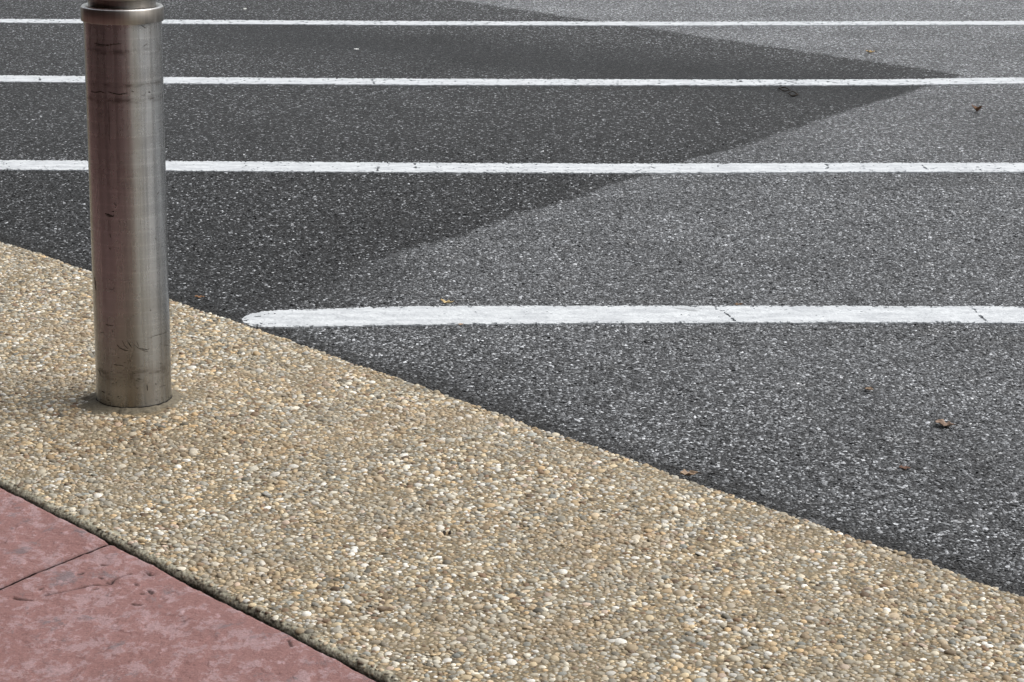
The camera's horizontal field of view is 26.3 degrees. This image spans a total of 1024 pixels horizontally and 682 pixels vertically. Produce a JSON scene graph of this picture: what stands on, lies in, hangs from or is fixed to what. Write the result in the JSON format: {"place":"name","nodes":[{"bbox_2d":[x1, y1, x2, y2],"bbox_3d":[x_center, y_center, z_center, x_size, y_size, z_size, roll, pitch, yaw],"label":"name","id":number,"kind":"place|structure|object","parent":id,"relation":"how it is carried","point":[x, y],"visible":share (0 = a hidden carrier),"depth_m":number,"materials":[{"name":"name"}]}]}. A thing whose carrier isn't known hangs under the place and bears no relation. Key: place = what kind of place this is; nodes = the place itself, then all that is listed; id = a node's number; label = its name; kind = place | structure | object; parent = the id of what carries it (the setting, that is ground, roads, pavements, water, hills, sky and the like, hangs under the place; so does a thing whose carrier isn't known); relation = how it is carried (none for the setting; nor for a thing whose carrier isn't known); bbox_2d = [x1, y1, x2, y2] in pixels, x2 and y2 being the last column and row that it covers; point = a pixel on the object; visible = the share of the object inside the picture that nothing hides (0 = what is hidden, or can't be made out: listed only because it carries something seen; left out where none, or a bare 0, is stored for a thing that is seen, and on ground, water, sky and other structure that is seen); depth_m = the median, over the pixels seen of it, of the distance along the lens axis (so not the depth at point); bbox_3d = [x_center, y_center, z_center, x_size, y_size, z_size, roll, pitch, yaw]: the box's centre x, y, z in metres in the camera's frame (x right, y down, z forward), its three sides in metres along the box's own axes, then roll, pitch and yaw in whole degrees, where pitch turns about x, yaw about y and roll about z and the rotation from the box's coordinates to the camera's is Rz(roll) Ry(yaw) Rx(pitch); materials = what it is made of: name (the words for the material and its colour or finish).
{"place":"outdoors","nodes":[
{"label":"outdoors","id":0,"kind":"place"},
{"bbox_2d":[0,488,108,589],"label":"pavement","id":1,"kind":"structure","parent":0,"point":[34,539],"depth_m":4.50,"materials":[{"name":"red concrete"}]},
{"bbox_2d":[0,545,375,681],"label":"pavement","id":2,"kind":"structure","parent":0,"point":[110,613],"depth_m":4.03,"materials":[{"name":"red concrete"}]},
{"bbox_2d":[0,0,1023,595],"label":"road","id":3,"kind":"structure","parent":0,"point":[798,420],"depth_m":7.59,"materials":[{"name":"grey asphalt"}]},
{"bbox_2d":[441,299,455,302],"bbox_3d":[-0.186,-0.115,6.413,0.052,0.012,0.020,6,17,21],"label":"dry leaf","id":4,"kind":"object","parent":3,"relation":"on","point":[444,301],"visible":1,"depth_m":6.42,"materials":[{"name":"yellow plant"}]},
{"bbox_2d":[0,160,1023,173],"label":"parking line","id":5,"kind":"object","parent":3,"relation":"on","point":[425,168],"visible":0.91,"depth_m":8.46,"materials":[{"name":"white paint"}]},
{"bbox_2d":[0,75,1023,85],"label":"parking line","id":6,"kind":"object","parent":3,"relation":"on","point":[497,82],"visible":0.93,"depth_m":10.59,"materials":[{"name":"white paint"}]},
{"bbox_2d":[0,19,1023,25],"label":"parking line","id":7,"kind":"object","parent":3,"relation":"on","point":[537,23],"visible":0.9,"depth_m":12.76,"materials":[{"name":"white paint"}]},
{"bbox_2d":[241,305,1023,328],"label":"parking line","id":8,"kind":"object","parent":3,"relation":"on","point":[395,316],"visible":1,"depth_m":6.29,"materials":[{"name":"white paint"}]},
{"bbox_2d":[680,469,700,475],"bbox_3d":[0.400,0.296,4.896,0.048,0.012,0.028,2,16,8],"label":"dry leaf","id":9,"kind":"object","parent":3,"relation":"on","point":[686,473],"visible":1,"depth_m":4.90,"materials":[{"name":"beige plant"}]},
{"bbox_2d":[935,419,958,426],"bbox_3d":[1.046,0.200,5.278,0.032,0.012,0.059,-14,21,-42],"label":"dry leaf","id":10,"kind":"object","parent":3,"relation":"on","point":[942,422],"visible":1,"depth_m":5.29,"materials":[{"name":"beige plant"}]},
{"bbox_2d":[972,105,982,110],"bbox_3d":[2.068,-1.036,9.740,0.044,0.032,0.056,-1,15,-2],"label":"dry leaf","id":11,"kind":"object","parent":3,"relation":"on","point":[976,108],"visible":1,"depth_m":9.73,"materials":[{"name":"brown plant"}]},
{"bbox_2d":[0,242,1023,681],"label":"aggregate pavement","id":12,"kind":"structure","parent":0,"point":[316,500],"depth_m":4.53,"materials":[{"name":"beige gravel"}]},
{"bbox_2d":[77,0,187,414],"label":"bollard","id":13,"kind":"object","parent":12,"relation":"on","point":[123,61],"visible":0.99,"depth_m":5.24,"materials":[{"name":"metal"}]},
{"bbox_2d":[377,606,393,611],"bbox_3d":[-0.238,0.504,4.128,0.032,0.007,0.011,2,51,6],"label":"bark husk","id":14,"kind":"object","parent":12,"relation":"in","point":[382,608],"visible":1,"depth_m":4.12,"materials":[{"name":"beige plant"}]}
]}

